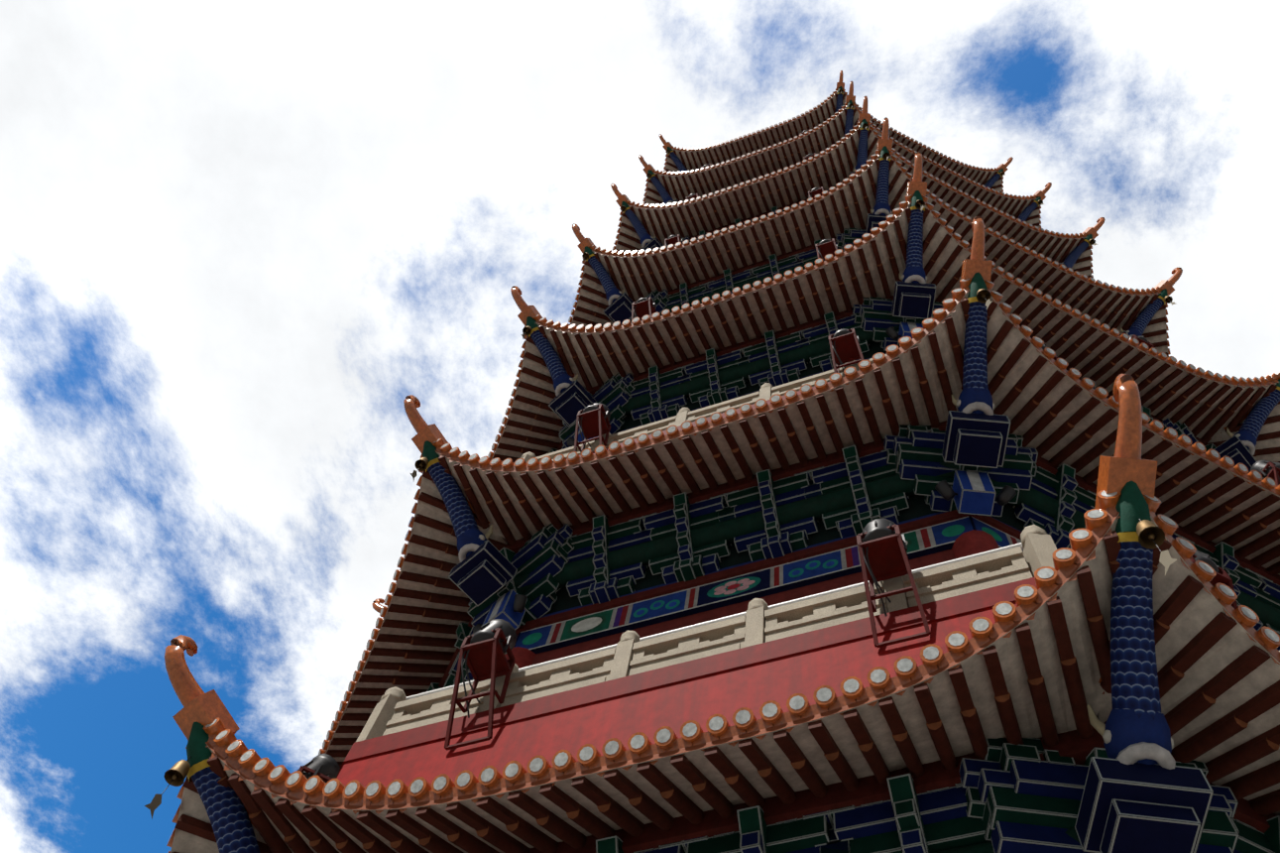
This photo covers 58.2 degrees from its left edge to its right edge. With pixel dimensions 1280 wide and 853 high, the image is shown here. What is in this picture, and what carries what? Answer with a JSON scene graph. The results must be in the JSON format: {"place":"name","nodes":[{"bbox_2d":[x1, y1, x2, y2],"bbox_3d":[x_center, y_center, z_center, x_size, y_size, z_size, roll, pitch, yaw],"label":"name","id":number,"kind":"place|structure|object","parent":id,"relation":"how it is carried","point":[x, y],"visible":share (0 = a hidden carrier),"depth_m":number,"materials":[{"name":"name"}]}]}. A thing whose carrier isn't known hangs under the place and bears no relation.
{"place":"outdoors","nodes":[
{"label":"outdoors","id":0,"kind":"place"},
{"bbox_2d":[0,0,1279,852],"label":"sky","id":1,"kind":"structure","parent":0,"point":[237,237],"materials":[{"name":"white"}]},
{"bbox_2d":[318,216,1279,767],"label":"roof","id":2,"kind":"structure","parent":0,"point":[975,373],"depth_m":15.26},
{"bbox_2d":[372,151,1279,612],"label":"roof","id":3,"kind":"structure","parent":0,"point":[908,257],"depth_m":21.71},
{"bbox_2d":[659,70,1013,192],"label":"roof","id":4,"kind":"structure","parent":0,"point":[678,159],"depth_m":47.73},
{"bbox_2d":[638,81,1051,228],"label":"roof","id":5,"kind":"structure","parent":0,"point":[664,187],"depth_m":41.26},
{"bbox_2d":[610,96,1105,279],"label":"roof","id":6,"kind":"structure","parent":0,"point":[643,227],"depth_m":34.77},
{"bbox_2d":[567,116,1182,358],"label":"roof","id":7,"kind":"structure","parent":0,"point":[614,285],"depth_m":28.25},
{"label":"ground","id":8,"kind":"structure","parent":0,"visible":0},
{"bbox_3d":[2.088,13.640,3.938,21.973,1.196,21.973,5,-68,5],"label":"pagoda podium","id":9,"kind":"object","parent":8,"relation":"on","visible":0},
{"bbox_2d":[529,726,1279,852],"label":"pagoda storey","id":10,"kind":"object","parent":9,"relation":"on","point":[1003,796],"visible":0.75,"depth_m":8.74,"materials":[{"name":"paint"}]},
{"bbox_2d":[164,373,1279,852],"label":"roof","id":11,"kind":"structure","parent":10,"relation":"on","point":[1180,661],"depth_m":8.51,"materials":[{"name":"paint"}]},
{"bbox_2d":[144,756,190,818],"bbox_3d":[-3.965,2.986,9.811,0.180,0.914,0.175,-16,-72,13],"label":"bell","id":12,"kind":"object","parent":11,"relation":"hanging from","point":[175,773],"visible":0.98,"depth_m":9.82,"materials":[{"name":"paint"}]},
{"bbox_2d":[336,420,1279,787],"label":"pagoda storey","id":13,"kind":"object","parent":11,"relation":"on","point":[677,611],"visible":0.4,"depth_m":14.17,"materials":[{"name":"red paint"}]},
{"bbox_2d":[297,753,340,783],"bbox_3d":[-3.754,4.209,12.537,0.525,1.698,0.493,26,-68,-3],"label":"floodlight","id":14,"kind":"object","parent":13,"relation":"attached to","point":[325,767],"visible":0.23,"depth_m":13.04,"materials":[{"name":"paint"}]},
{"bbox_2d":[410,457,428,480],"bbox_3d":[-3.103,0.543,16.315,0.180,0.914,0.176,-16,-72,13],"label":"bell","id":15,"kind":"object","parent":13,"relation":"hanging from","point":[420,464],"visible":0.98,"depth_m":16.34,"materials":[{"name":"paint"}]},
{"bbox_2d":[444,618,516,750],"bbox_3d":[-1.620,2.483,11.607,0.493,1.698,0.525,-16,-72,13],"label":"floodlight","id":16,"kind":"object","parent":13,"relation":"attached to","point":[486,647],"visible":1,"depth_m":11.80,"materials":[{"name":"paint"}]},
{"bbox_2d":[502,295,1216,543],"bbox_3d":[4.258,6.670,21.835,18.330,7.090,18.330,5,-68,5],"label":"pagoda storey","id":17,"kind":"object","parent":13,"relation":"on","point":[752,372],"visible":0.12,"depth_m":21.82,"materials":[{"name":"green wood"}]},
{"bbox_2d":[521,326,531,338],"bbox_3d":[-2.241,-1.899,22.820,0.180,0.914,0.176,-16,-72,13],"label":"bell","id":18,"kind":"object","parent":17,"relation":"hanging from","point":[526,330],"visible":0.98,"depth_m":22.84,"materials":[{"name":"paint"}]},
{"bbox_2d":[573,402,610,452],"bbox_3d":[-0.782,0.035,18.111,0.493,1.698,0.525,-16,-72,13],"label":"floodlight","id":19,"kind":"object","parent":17,"relation":"attached to","point":[592,419],"visible":0.92,"depth_m":18.32,"materials":[{"name":"paint"}]},
{"bbox_2d":[827,328,864,374],"bbox_3d":[3.087,-1.104,17.199,0.493,1.698,0.525,-16,-72,13],"label":"floodlight","id":20,"kind":"object","parent":17,"relation":"attached to","point":[845,347],"visible":0.92,"depth_m":17.42,"materials":[{"name":"paint"}]},
{"bbox_2d":[581,227,1221,442],"bbox_3d":[5.044,4.146,28.317,18.130,7.090,18.130,5,-68,5],"label":"pagoda storey","id":21,"kind":"object","parent":17,"relation":"on","point":[771,266],"visible":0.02,"depth_m":28.69,"materials":[{"name":"green wood"}]},
{"bbox_2d":[581,252,588,260],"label":"bell","id":22,"kind":"object","parent":21,"relation":"hanging from","point":[585,256],"visible":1,"depth_m":29.36,"materials":[{"name":"paint"}]},
{"bbox_2d":[631,296,656,323],"bbox_3d":[0.055,-2.413,24.616,0.493,1.698,0.525,-16,-72,13],"label":"floodlight","id":23,"kind":"object","parent":21,"relation":"attached to","point":[641,306],"visible":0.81,"depth_m":24.84,"materials":[{"name":"paint"}]},
{"bbox_2d":[666,185,836,248],"bbox_3d":[5.830,1.621,34.798,17.930,7.090,17.930,5,-68,5],"label":"pagoda storey","id":24,"kind":"object","parent":21,"relation":"on","point":[739,220],"depth_m":35.46,"materials":[{"name":"green wood"}]},
{"bbox_2d":[664,233,683,248],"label":"floodlight","id":25,"kind":"object","parent":24,"relation":"attached to","point":[673,239],"visible":0.5,"depth_m":31.33,"materials":[{"name":"paint"}]},
{"bbox_2d":[808,186,823,199],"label":"floodlight","id":26,"kind":"object","parent":24,"relation":"attached to","point":[814,191],"visible":0.42,"depth_m":30.43,"materials":[{"name":"paint"}]},
{"bbox_2d":[1089,238,1098,244],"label":"bell","id":27,"kind":"object","parent":24,"relation":"hanging from","point":[1092,241],"visible":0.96,"depth_m":34.61,"materials":[{"name":"paint"}]},
{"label":"pagoda","id":28,"kind":"object","parent":24,"relation":"on","visible":0},
{"bbox_2d":[686,192,698,201],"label":"floodlight","id":29,"kind":"object","parent":28,"relation":"attached to","point":[691,195],"visible":0.25,"depth_m":37.82,"materials":[{"name":"paint"}]},
{"bbox_2d":[803,152,815,161],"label":"floodlight","id":30,"kind":"object","parent":28,"relation":"attached to","point":[808,156],"visible":0.23,"depth_m":36.95,"materials":[{"name":"paint"}]},
{"bbox_2d":[814,237,837,260],"bbox_3d":[3.882,-3.539,23.714,0.493,1.698,0.525,-16,-72,13],"label":"floodlight","id":31,"kind":"object","parent":21,"relation":"attached to","point":[824,247],"visible":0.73,"depth_m":23.92,"materials":[{"name":"paint"}]},
{"bbox_2d":[882,152,890,160],"bbox_3d":[5.910,-6.487,27.605,0.180,0.914,0.176,26,-68,-4],"label":"bell","id":32,"kind":"object","parent":21,"relation":"hanging from","point":[885,156],"visible":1,"depth_m":27.63,"materials":[{"name":"paint"}]},
{"bbox_2d":[1128,334,1154,349],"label":"floodlight","id":33,"kind":"object","parent":21,"relation":"attached to","point":[1141,339],"visible":0.21,"depth_m":23.93,"materials":[{"name":"paint"}]},
{"bbox_2d":[1163,295,1175,305],"bbox_3d":[12.907,-3.095,28.077,0.175,0.914,0.180,-16,-72,13],"label":"bell","id":34,"kind":"object","parent":21,"relation":"hanging from","point":[1168,298],"visible":1,"depth_m":28.10,"materials":[{"name":"paint"}]},
{"bbox_2d":[915,199,925,210],"bbox_3d":[5.130,-4.069,21.081,0.180,0.914,0.176,26,-68,-4],"label":"bell","id":35,"kind":"object","parent":17,"relation":"hanging from","point":[920,204],"visible":0.98,"depth_m":21.12,"materials":[{"name":"paint"}]},
{"bbox_2d":[1041,344,1057,360],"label":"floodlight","id":36,"kind":"object","parent":17,"relation":"attached to","point":[1044,346],"visible":0.02,"depth_m":17.21,"materials":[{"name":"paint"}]},
{"bbox_2d":[1250,460,1279,486],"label":"floodlight","id":37,"kind":"object","parent":17,"relation":"attached to","point":[1264,468],"visible":0.5,"depth_m":17.53,"materials":[{"name":"paint"}]},
{"bbox_2d":[856,518,930,647],"bbox_3d":[2.291,1.332,10.684,0.493,1.698,0.525,-16,-72,13],"label":"floodlight","id":38,"kind":"object","parent":13,"relation":"attached to","point":[882,547],"visible":1,"depth_m":10.88,"materials":[{"name":"paint"}]},
{"bbox_2d":[976,288,992,309],"bbox_3d":[4.349,-1.650,14.558,0.180,0.914,0.176,26,-68,-4],"label":"bell","id":39,"kind":"object","parent":13,"relation":"hanging from","point":[984,295],"visible":0.98,"depth_m":14.59,"materials":[{"name":"paint"}]},
{"bbox_2d":[1190,550,1237,608],"bbox_3d":[5.167,1.583,10.433,0.493,1.698,0.525,26,-68,-3],"label":"floodlight","id":40,"kind":"object","parent":13,"relation":"attached to","point":[1221,576],"visible":0.12,"depth_m":10.69,"materials":[{"name":"paint"}]},
{"bbox_2d":[1136,518,1176,575],"bbox_3d":[3.569,0.769,8.034,0.180,0.914,0.176,26,-68,-4],"label":"bell","id":41,"kind":"object","parent":11,"relation":"hanging from","point":[1151,534],"visible":0.98,"depth_m":8.05,"materials":[{"name":"paint"}]}
]}

